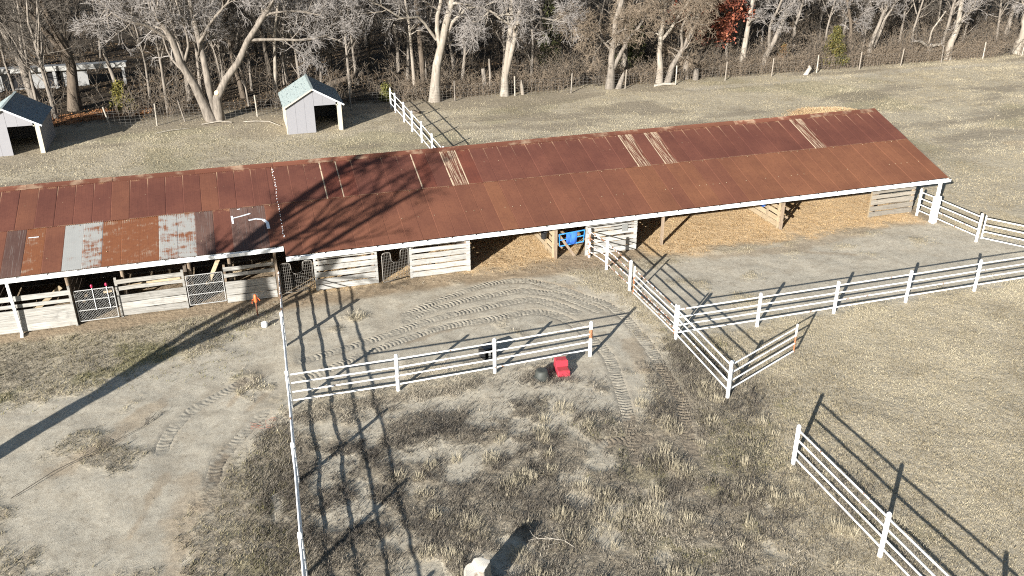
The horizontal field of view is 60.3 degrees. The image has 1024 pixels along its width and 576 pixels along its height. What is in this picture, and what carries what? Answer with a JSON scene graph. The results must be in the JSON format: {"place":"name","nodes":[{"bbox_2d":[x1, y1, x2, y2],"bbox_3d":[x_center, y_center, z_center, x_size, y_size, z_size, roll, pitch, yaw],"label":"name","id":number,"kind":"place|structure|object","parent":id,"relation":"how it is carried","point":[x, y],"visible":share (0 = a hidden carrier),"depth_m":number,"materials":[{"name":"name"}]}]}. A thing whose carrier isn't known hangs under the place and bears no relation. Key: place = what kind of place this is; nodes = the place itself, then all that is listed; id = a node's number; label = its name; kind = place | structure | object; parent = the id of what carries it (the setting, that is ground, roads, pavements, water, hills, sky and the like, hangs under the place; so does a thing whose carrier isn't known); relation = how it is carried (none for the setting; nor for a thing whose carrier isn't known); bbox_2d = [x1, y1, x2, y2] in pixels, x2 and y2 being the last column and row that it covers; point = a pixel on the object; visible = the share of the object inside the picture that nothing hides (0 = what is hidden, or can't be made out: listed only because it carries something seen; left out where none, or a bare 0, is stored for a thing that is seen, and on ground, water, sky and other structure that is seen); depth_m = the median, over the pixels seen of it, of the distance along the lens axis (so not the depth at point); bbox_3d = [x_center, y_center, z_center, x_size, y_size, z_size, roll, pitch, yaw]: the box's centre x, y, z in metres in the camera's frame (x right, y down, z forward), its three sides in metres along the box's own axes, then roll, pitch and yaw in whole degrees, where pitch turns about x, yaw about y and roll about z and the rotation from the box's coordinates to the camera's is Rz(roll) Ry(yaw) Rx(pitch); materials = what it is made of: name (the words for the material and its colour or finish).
{"place":"outdoors","nodes":[
{"label":"outdoors","id":0,"kind":"place"},
{"bbox_2d":[4,237,1008,575],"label":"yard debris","id":1,"kind":"object","parent":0,"point":[518,367],"visible":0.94,"depth_m":32.90,"materials":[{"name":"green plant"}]},
{"bbox_2d":[0,0,1023,575],"bbox_3d":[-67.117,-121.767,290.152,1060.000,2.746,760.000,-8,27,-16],"label":"ground","id":2,"kind":"structure","parent":0,"point":[122,520],"depth_m":31.58,"materials":[{"name":"beige soil"}]},
{"bbox_2d":[0,1,14,90],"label":"woodland tree","id":3,"kind":"object","parent":2,"relation":"on","point":[7,70],"visible":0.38,"depth_m":67.20,"materials":[{"name":"grey plant"}]},
{"bbox_2d":[0,0,37,100],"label":"woodland tree","id":4,"kind":"object","parent":2,"relation":"on","point":[33,90],"visible":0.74,"depth_m":61.91,"materials":[{"name":"grey plant"}]},
{"bbox_2d":[0,1,43,102],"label":"leaning tree","id":5,"kind":"object","parent":2,"relation":"on","point":[26,83],"visible":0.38,"depth_m":65.96,"materials":[{"name":"grey plant"}]},
{"bbox_2d":[0,91,55,156],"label":"run in shed","id":6,"kind":"object","parent":2,"relation":"on","point":[22,116],"visible":1,"depth_m":55.48,"materials":[{"name":"white wood"}]},
{"bbox_2d":[8,0,62,103],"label":"woodland tree","id":7,"kind":"object","parent":2,"relation":"on","point":[44,43],"visible":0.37,"depth_m":64.40,"materials":[{"name":"grey plant"}]},
{"bbox_2d":[0,0,82,111],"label":"twin tree","id":8,"kind":"object","parent":2,"relation":"on","point":[74,102],"visible":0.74,"depth_m":63.14,"materials":[{"name":"brown plant"}]},
{"bbox_2d":[0,0,88,118],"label":"woodland tree","id":9,"kind":"object","parent":2,"relation":"on","point":[36,42],"visible":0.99,"depth_m":60.59,"materials":[{"name":"grey plant"}]},
{"bbox_2d":[0,60,126,91],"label":"derelict building","id":10,"kind":"structure","parent":2,"relation":"on","point":[54,71],"depth_m":71.62,"materials":[{"name":"white wood"}]},
{"bbox_2d":[48,0,99,67],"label":"woodland tree","id":11,"kind":"object","parent":2,"relation":"on","point":[63,29],"visible":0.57,"depth_m":68.68,"materials":[{"name":"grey plant"}]},
{"bbox_2d":[52,105,152,126],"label":"fallen leaves","id":12,"kind":"object","parent":2,"relation":"on","point":[75,116],"visible":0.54,"depth_m":63.54,"materials":[{"name":"brown plant"}]},
{"bbox_2d":[83,0,121,92],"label":"slim tree","id":13,"kind":"object","parent":2,"relation":"on","point":[112,74],"visible":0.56,"depth_m":68.46,"materials":[{"name":"grey plant"}]},
{"bbox_2d":[107,79,138,112],"bbox_3d":[-28.546,-13.914,64.072,2.091,2.757,2.241,18,31,33],"label":"cedar","id":14,"kind":"object","parent":2,"relation":"on","point":[118,88],"visible":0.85,"depth_m":63.73,"materials":[{"name":"green plant"}]},
{"bbox_2d":[110,0,163,98],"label":"woodland tree","id":15,"kind":"object","parent":2,"relation":"on","point":[141,50],"visible":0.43,"depth_m":66.48,"materials":[{"name":"grey plant"}]},
{"bbox_2d":[122,0,178,83],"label":"woodland tree","id":16,"kind":"object","parent":2,"relation":"on","point":[158,68],"visible":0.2,"depth_m":71.53,"materials":[{"name":"grey plant"}]},
{"bbox_2d":[0,307,309,575],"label":"dry grass","id":17,"kind":"structure","parent":2,"relation":"on","point":[242,495],"depth_m":30.06,"materials":[{"name":"beige plant"}]},
{"bbox_2d":[141,0,197,111],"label":"woodland tree","id":18,"kind":"object","parent":2,"relation":"on","point":[161,59],"visible":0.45,"depth_m":62.67,"materials":[{"name":"grey plant"}]},
{"bbox_2d":[128,0,218,100],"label":"woodland tree","id":19,"kind":"object","parent":2,"relation":"on","point":[187,85],"visible":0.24,"depth_m":65.47,"materials":[{"name":"grey plant"}]},
{"bbox_2d":[164,0,231,90],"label":"woodland tree","id":20,"kind":"object","parent":2,"relation":"on","point":[198,67],"visible":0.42,"depth_m":63.81,"materials":[{"name":"grey plant"}]},
{"bbox_2d":[154,377,253,455],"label":"tyre track","id":21,"kind":"structure","parent":2,"relation":"on","point":[170,432],"depth_m":28.85,"materials":[{"name":"soil"}]},
{"bbox_2d":[67,0,369,121],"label":"forked tree","id":22,"kind":"object","parent":2,"relation":"on","point":[210,105],"visible":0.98,"depth_m":60.12,"materials":[{"name":"grey plant"}]},
{"bbox_2d":[192,0,246,93],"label":"woodland tree","id":23,"kind":"object","parent":2,"relation":"on","point":[220,56],"visible":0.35,"depth_m":67.46,"materials":[{"name":"grey plant"}]},
{"bbox_2d":[199,0,246,97],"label":"slim tree","id":24,"kind":"object","parent":2,"relation":"on","point":[242,92],"visible":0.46,"depth_m":66.61,"materials":[{"name":"grey plant"}]},
{"bbox_2d":[203,406,269,493],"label":"tyre track","id":25,"kind":"structure","parent":2,"relation":"on","point":[217,464],"depth_m":27.07,"materials":[{"name":"soil"}]},
{"bbox_2d":[211,0,261,105],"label":"woodland tree","id":26,"kind":"object","parent":2,"relation":"on","point":[239,37],"visible":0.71,"depth_m":64.46,"materials":[{"name":"grey plant"}]},
{"bbox_2d":[223,0,254,90],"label":"woodland tree","id":27,"kind":"object","parent":2,"relation":"on","point":[232,5],"visible":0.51,"depth_m":68.31,"materials":[{"name":"grey plant"}]},
{"bbox_2d":[215,0,272,75],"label":"woodland tree","id":28,"kind":"object","parent":2,"relation":"on","point":[269,66],"visible":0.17,"depth_m":75.15,"materials":[{"name":"grey plant"}]},
{"bbox_2d":[261,0,278,101],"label":"slim tree","id":29,"kind":"object","parent":2,"relation":"on","point":[274,58],"visible":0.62,"depth_m":65.92,"materials":[{"name":"white plant"}]},
{"bbox_2d":[236,0,309,84],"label":"woodland tree","id":30,"kind":"object","parent":2,"relation":"on","point":[282,67],"visible":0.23,"depth_m":71.65,"materials":[{"name":"grey plant"}]},
{"bbox_2d":[247,0,311,86],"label":"woodland tree","id":31,"kind":"object","parent":2,"relation":"on","point":[285,35],"visible":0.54,"depth_m":68.21,"materials":[{"name":"grey plant"}]},
{"bbox_2d":[256,0,315,78],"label":"woodland tree","id":32,"kind":"object","parent":2,"relation":"on","point":[293,43],"visible":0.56,"depth_m":66.66,"materials":[{"name":"grey plant"}]},
{"bbox_2d":[279,312,307,575],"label":"pipe fence","id":33,"kind":"object","parent":2,"relation":"on","point":[300,531],"visible":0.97,"depth_m":25.01,"materials":[{"name":"white metal"}]},
{"bbox_2d":[278,74,343,134],"bbox_3d":[-13.908,-12.765,60.862,4.065,3.070,4.735,-8,27,-16],"label":"run in shed","id":34,"kind":"object","parent":2,"relation":"on","point":[305,99],"visible":1,"depth_m":59.18,"materials":[{"name":"white wood"}]},
{"bbox_2d":[290,0,336,81],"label":"woodland tree","id":35,"kind":"object","parent":2,"relation":"on","point":[319,66],"visible":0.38,"depth_m":70.11,"materials":[{"name":"grey plant"}]},
{"bbox_2d":[320,0,369,75],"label":"woodland tree","id":36,"kind":"object","parent":2,"relation":"on","point":[343,49],"visible":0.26,"depth_m":72.40,"materials":[{"name":"grey plant"}]},
{"bbox_2d":[324,0,377,94],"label":"woodland tree","id":37,"kind":"object","parent":2,"relation":"on","point":[347,62],"visible":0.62,"depth_m":67.78,"materials":[{"name":"grey plant"}]},
{"bbox_2d":[320,0,388,84],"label":"woodland tree","id":38,"kind":"object","parent":2,"relation":"on","point":[354,43],"visible":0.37,"depth_m":70.48,"materials":[{"name":"grey plant"}]},
{"bbox_2d":[349,0,386,70],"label":"woodland tree","id":39,"kind":"object","parent":2,"relation":"on","point":[369,49],"visible":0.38,"depth_m":75.81,"materials":[{"name":"grey plant"}]},
{"bbox_2d":[376,82,393,101],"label":"cedar","id":40,"kind":"object","parent":2,"relation":"on","point":[383,96],"visible":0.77,"depth_m":66.99,"materials":[{"name":"green plant"}]},
{"bbox_2d":[361,0,426,72],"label":"woodland tree","id":41,"kind":"object","parent":2,"relation":"on","point":[398,56],"visible":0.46,"depth_m":75.00,"materials":[{"name":"grey plant"}]},
{"bbox_2d":[376,0,420,80],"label":"woodland tree","id":42,"kind":"object","parent":2,"relation":"on","point":[408,53],"visible":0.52,"depth_m":72.62,"materials":[{"name":"grey plant"}]},
{"bbox_2d":[394,0,427,97],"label":"slim tree","id":43,"kind":"object","parent":2,"relation":"on","point":[410,44],"visible":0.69,"depth_m":66.33,"materials":[{"name":"white plant"}]},
{"bbox_2d":[389,89,443,147],"bbox_3d":[-6.018,-10.152,57.411,0.199,1.683,18.984,-8,27,-16],"label":"pipe fence","id":44,"kind":"object","parent":2,"relation":"on","point":[412,122],"visible":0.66,"depth_m":59.41,"materials":[{"name":"metal"}]},
{"bbox_2d":[404,0,430,95],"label":"grey tree","id":45,"kind":"object","parent":2,"relation":"on","point":[421,60],"visible":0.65,"depth_m":67.45,"materials":[{"name":"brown plant"}]},
{"bbox_2d":[401,0,442,80],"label":"woodland tree","id":46,"kind":"object","parent":2,"relation":"on","point":[426,40],"visible":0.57,"depth_m":67.90,"materials":[{"name":"grey plant"}]},
{"bbox_2d":[295,297,581,363],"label":"tyre track","id":47,"kind":"structure","parent":2,"relation":"on","point":[418,324],"depth_m":34.79,"materials":[{"name":"soil"}]},
{"bbox_2d":[339,0,541,102],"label":"white tree","id":48,"kind":"object","parent":2,"relation":"on","point":[441,37],"visible":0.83,"depth_m":65.00,"materials":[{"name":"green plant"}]},
{"bbox_2d":[290,321,592,400],"bbox_3d":[-2.142,2.702,30.440,10.685,1.683,0.220,-8,27,-17],"label":"pipe fence","id":49,"kind":"object","parent":2,"relation":"on","point":[494,360],"visible":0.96,"depth_m":30.27,"materials":[{"name":"white metal"}]},
{"bbox_2d":[425,0,493,87],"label":"woodland tree","id":50,"kind":"object","parent":2,"relation":"on","point":[465,53],"visible":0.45,"depth_m":69.62,"materials":[{"name":"grey plant"}]},
{"bbox_2d":[293,309,643,474],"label":"tyre track","id":51,"kind":"structure","parent":2,"relation":"on","point":[618,385],"depth_m":32.15,"materials":[{"name":"soil"}]},
{"bbox_2d":[0,108,950,337],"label":"horse barn","id":52,"kind":"structure","parent":2,"relation":"on","point":[75,236],"depth_m":38.32,"materials":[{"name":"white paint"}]},
{"bbox_2d":[559,229,584,246],"bbox_3d":[2.717,-2.256,40.008,1.234,0.720,0.092,-7,26,-14],"label":"stall webbing","id":53,"kind":"object","parent":52,"relation":"hanging from","point":[571,238],"visible":1,"depth_m":39.99,"materials":[{"name":"blue fabric"}]},
{"bbox_2d":[0,316,954,575],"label":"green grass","id":54,"kind":"structure","parent":2,"relation":"on","point":[538,415],"depth_m":28.03,"materials":[{"name":"plant"}]},
{"bbox_2d":[464,557,491,575],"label":"tree stump","id":55,"kind":"object","parent":2,"relation":"on","point":[480,566],"visible":1,"depth_m":21.37,"materials":[{"name":"wood"}]},
{"bbox_2d":[478,341,496,359],"bbox_3d":[-0.884,2.298,32.127,0.518,0.454,0.461,-15,29,-29],"label":"feed bin","id":56,"kind":"object","parent":2,"relation":"on","point":[486,356],"visible":0.7,"depth_m":32.05,"materials":[{"name":"black plastic"}]},
{"bbox_2d":[401,288,602,326],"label":"tyre track","id":57,"kind":"structure","parent":2,"relation":"on","point":[430,310],"depth_m":36.37,"materials":[{"name":"soil"}]},
{"bbox_2d":[466,0,540,70],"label":"woodland tree","id":58,"kind":"object","parent":2,"relation":"on","point":[497,32],"visible":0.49,"depth_m":70.61,"materials":[{"name":"grey plant"}]},
{"bbox_2d":[0,2,1014,126],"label":"leaf litter","id":59,"kind":"object","parent":2,"relation":"on","point":[253,64],"visible":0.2,"depth_m":79.34,"materials":[{"name":"brown plant"}]},
{"bbox_2d":[0,0,1023,125],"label":"undergrowth","id":60,"kind":"object","parent":2,"relation":"on","point":[388,74],"visible":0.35,"depth_m":76.36,"materials":[{"name":"brown plant"}]},
{"bbox_2d":[0,53,1023,221],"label":"field grass","id":61,"kind":"structure","parent":2,"relation":"on","point":[888,106],"depth_m":61.48,"materials":[{"name":"beige plant"}]},
{"bbox_2d":[432,0,591,96],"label":"twin tree","id":62,"kind":"object","parent":2,"relation":"on","point":[509,52],"visible":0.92,"depth_m":66.33,"materials":[{"name":"white plant"}]},
{"bbox_2d":[53,42,1023,131],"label":"wire fence","id":63,"kind":"object","parent":2,"relation":"on","point":[571,79],"visible":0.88,"depth_m":69.15,"materials":[{"name":"grey metal"}]},
{"bbox_2d":[508,0,568,79],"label":"woodland tree","id":64,"kind":"object","parent":2,"relation":"on","point":[532,50],"visible":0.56,"depth_m":72.02,"materials":[{"name":"grey plant"}]},
{"bbox_2d":[533,367,550,381],"bbox_3d":[1.047,3.013,30.758,0.605,0.366,0.605,2,26,5],"label":"rubber tub","id":65,"kind":"object","parent":2,"relation":"on","point":[542,373],"visible":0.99,"depth_m":30.58,"materials":[{"name":"rubber"}]},
{"bbox_2d":[529,0,568,69],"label":"cedar","id":66,"kind":"object","parent":2,"relation":"on","point":[547,13],"visible":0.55,"depth_m":75.29,"materials":[{"name":"brown plant"}]},
{"bbox_2d":[401,278,699,459],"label":"tyre track","id":67,"kind":"structure","parent":2,"relation":"on","point":[690,448],"depth_m":33.78,"materials":[{"name":"soil"}]},
{"bbox_2d":[553,356,569,376],"bbox_3d":[1.760,2.768,31.082,0.444,0.491,0.673,-5,26,-10],"label":"mounting block","id":68,"kind":"object","parent":2,"relation":"on","point":[561,368],"depth_m":31.00,"materials":[{"name":"red plastic"}]},
{"bbox_2d":[550,0,669,88],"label":"twin tree","id":69,"kind":"object","parent":2,"relation":"on","point":[616,30],"visible":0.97,"depth_m":68.53,"materials":[{"name":"grey plant"}]},
{"bbox_2d":[581,0,638,75],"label":"woodland tree","id":70,"kind":"object","parent":2,"relation":"on","point":[625,60],"visible":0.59,"depth_m":72.71,"materials":[{"name":"grey plant"}]},
{"bbox_2d":[588,228,632,290],"bbox_3d":[4.298,-1.180,38.539,0.260,1.683,3.992,-10,27,-19],"label":"pipe fence","id":71,"kind":"object","parent":2,"relation":"on","point":[607,258],"visible":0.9,"depth_m":38.63,"materials":[{"name":"white metal"}]},
{"bbox_2d":[303,191,926,292],"bbox_3d":[5.656,-2.413,42.412,31.047,0.143,5.838,-8,27,-16],"label":"straw","id":72,"kind":"object","parent":2,"relation":"on","point":[692,230],"visible":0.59,"depth_m":43.02,"materials":[{"name":"yellow plant"}]},
{"bbox_2d":[230,254,1006,575],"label":"dry weeds","id":73,"kind":"object","parent":2,"relation":"on","point":[528,514],"visible":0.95,"depth_m":25.34,"materials":[{"name":"brown plant"}]},
{"bbox_2d":[592,434,666,448],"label":"tyre track","id":74,"kind":"structure","parent":2,"relation":"on","point":[611,441],"depth_m":27.44,"materials":[{"name":"soil"}]},
{"bbox_2d":[615,9,648,69],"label":"cedar","id":75,"kind":"object","parent":2,"relation":"on","point":[631,54],"visible":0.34,"depth_m":76.35,"materials":[{"name":"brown plant"}]},
{"bbox_2d":[640,0,718,83],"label":"tan tree","id":76,"kind":"object","parent":2,"relation":"on","point":[660,32],"visible":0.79,"depth_m":70.84,"materials":[{"name":"white plant"}]},
{"bbox_2d":[346,287,1023,575],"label":"bleached grass","id":77,"kind":"structure","parent":2,"relation":"on","point":[656,487],"depth_m":24.89,"materials":[{"name":"beige plant"}]},
{"bbox_2d":[652,0,724,82],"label":"leaning tree","id":78,"kind":"object","parent":2,"relation":"on","point":[685,43],"visible":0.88,"depth_m":70.88,"materials":[{"name":"grey plant"}]},
{"bbox_2d":[373,32,1023,100],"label":"fence line brush","id":79,"kind":"object","parent":2,"relation":"on","point":[474,88],"visible":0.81,"depth_m":75.12,"materials":[{"name":"brown plant"}]},
{"bbox_2d":[676,310,733,398],"bbox_3d":[6.715,2.318,31.192,0.127,1.683,4.180,-7,26,-14],"label":"pipe fence","id":80,"kind":"object","parent":2,"relation":"on","point":[729,379],"visible":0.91,"depth_m":30.53,"materials":[{"name":"white metal"}]},
{"bbox_2d":[730,324,798,389],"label":"pipe gate","id":81,"kind":"structure","parent":80,"relation":"attached to","point":[793,344],"depth_m":30.59,"materials":[{"name":"white metal"}]},
{"bbox_2d":[666,0,755,64],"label":"red oak","id":82,"kind":"object","parent":2,"relation":"on","point":[726,22],"visible":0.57,"depth_m":74.30,"materials":[{"name":"brown plant"}]},
{"bbox_2d":[718,0,771,63],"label":"woodland tree","id":83,"kind":"object","parent":2,"relation":"on","point":[740,29],"visible":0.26,"depth_m":78.30,"materials":[{"name":"brown plant"}]},
{"bbox_2d":[476,0,1022,87],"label":"woodland brush","id":84,"kind":"object","parent":2,"relation":"on","point":[804,31],"visible":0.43,"depth_m":81.77,"materials":[{"name":"brown plant"}]},
{"bbox_2d":[737,0,771,69],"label":"pale tree","id":85,"kind":"object","parent":2,"relation":"on","point":[746,35],"visible":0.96,"depth_m":75.47,"materials":[{"name":"white plant"}]},
{"bbox_2d":[535,210,1023,575],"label":"pasture grass","id":86,"kind":"structure","parent":2,"relation":"on","point":[935,371],"depth_m":29.68,"materials":[{"name":"beige plant"}]},
{"bbox_2d":[750,0,813,70],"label":"twin tree","id":87,"kind":"object","parent":2,"relation":"on","point":[785,15],"visible":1,"depth_m":74.41,"materials":[{"name":"grey plant"}]},
{"bbox_2d":[781,0,828,52],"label":"woodland tree","id":88,"kind":"object","parent":2,"relation":"on","point":[798,15],"visible":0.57,"depth_m":82.44,"materials":[{"name":"grey plant"}]},
{"bbox_2d":[781,106,859,115],"bbox_3d":[22.729,-12.624,63.102,6.977,0.626,5.397,-2,26,-5],"label":"straw heap","id":89,"kind":"object","parent":2,"relation":"on","point":[822,109],"visible":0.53,"depth_m":63.35,"materials":[{"name":"yellow plant"}]},
{"bbox_2d":[821,25,849,67],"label":"cedar","id":90,"kind":"object","parent":2,"relation":"on","point":[835,39],"visible":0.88,"depth_m":77.10,"materials":[{"name":"green plant"}]},
{"bbox_2d":[820,0,874,56],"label":"slim tree","id":91,"kind":"object","parent":2,"relation":"on","point":[851,28],"visible":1,"depth_m":78.69,"materials":[{"name":"grey plant"}]},
{"bbox_2d":[674,256,1023,339],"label":"pipe fence","id":92,"kind":"object","parent":2,"relation":"on","point":[838,285],"visible":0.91,"depth_m":34.99,"materials":[{"name":"white metal"}]},
{"bbox_2d":[632,266,676,333],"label":"pipe gate","id":93,"kind":"structure","parent":92,"relation":"attached to","point":[674,316],"depth_m":34.58,"materials":[{"name":"white metal"}]},
{"bbox_2d":[791,424,949,575],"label":"pipe fence","id":94,"kind":"object","parent":2,"relation":"on","point":[885,525],"visible":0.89,"depth_m":23.09,"materials":[{"name":"white metal"}]},
{"bbox_2d":[866,0,909,63],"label":"twin tree","id":95,"kind":"object","parent":2,"relation":"on","point":[881,21],"visible":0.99,"depth_m":78.51,"materials":[{"name":"grey plant"}]},
{"bbox_2d":[907,0,941,57],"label":"woodland tree","id":96,"kind":"object","parent":2,"relation":"on","point":[922,13],"visible":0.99,"depth_m":79.97,"materials":[{"name":"grey plant"}]},
{"bbox_2d":[915,188,983,241],"bbox_3d":[21.412,-3.507,43.313,0.128,1.683,3.929,-9,27,-19],"label":"pipe fence","id":97,"kind":"object","parent":2,"relation":"on","point":[979,222],"visible":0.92,"depth_m":42.92,"materials":[{"name":"white metal"}]},
{"bbox_2d":[981,215,1023,246],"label":"pipe gate","id":98,"kind":"structure","parent":97,"relation":"attached to","point":[986,218],"depth_m":41.06,"materials":[{"name":"metal"}]},
{"bbox_2d":[940,0,970,45],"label":"woodland tree","id":99,"kind":"object","parent":2,"relation":"on","point":[954,6],"visible":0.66,"depth_m":82.72,"materials":[{"name":"grey plant"}]},
{"bbox_2d":[942,0,993,59],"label":"white tree","id":100,"kind":"object","parent":2,"relation":"on","point":[961,18],"visible":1,"depth_m":79.68,"materials":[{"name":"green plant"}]},
{"bbox_2d":[973,0,1020,43],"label":"woodland tree","id":101,"kind":"object","parent":2,"relation":"on","point":[1000,13],"visible":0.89,"depth_m":84.56,"materials":[{"name":"grey plant"}]},
{"bbox_2d":[1005,0,1023,54],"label":"white tree","id":102,"kind":"object","parent":2,"relation":"on","point":[1021,36],"visible":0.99,"depth_m":82.81,"materials":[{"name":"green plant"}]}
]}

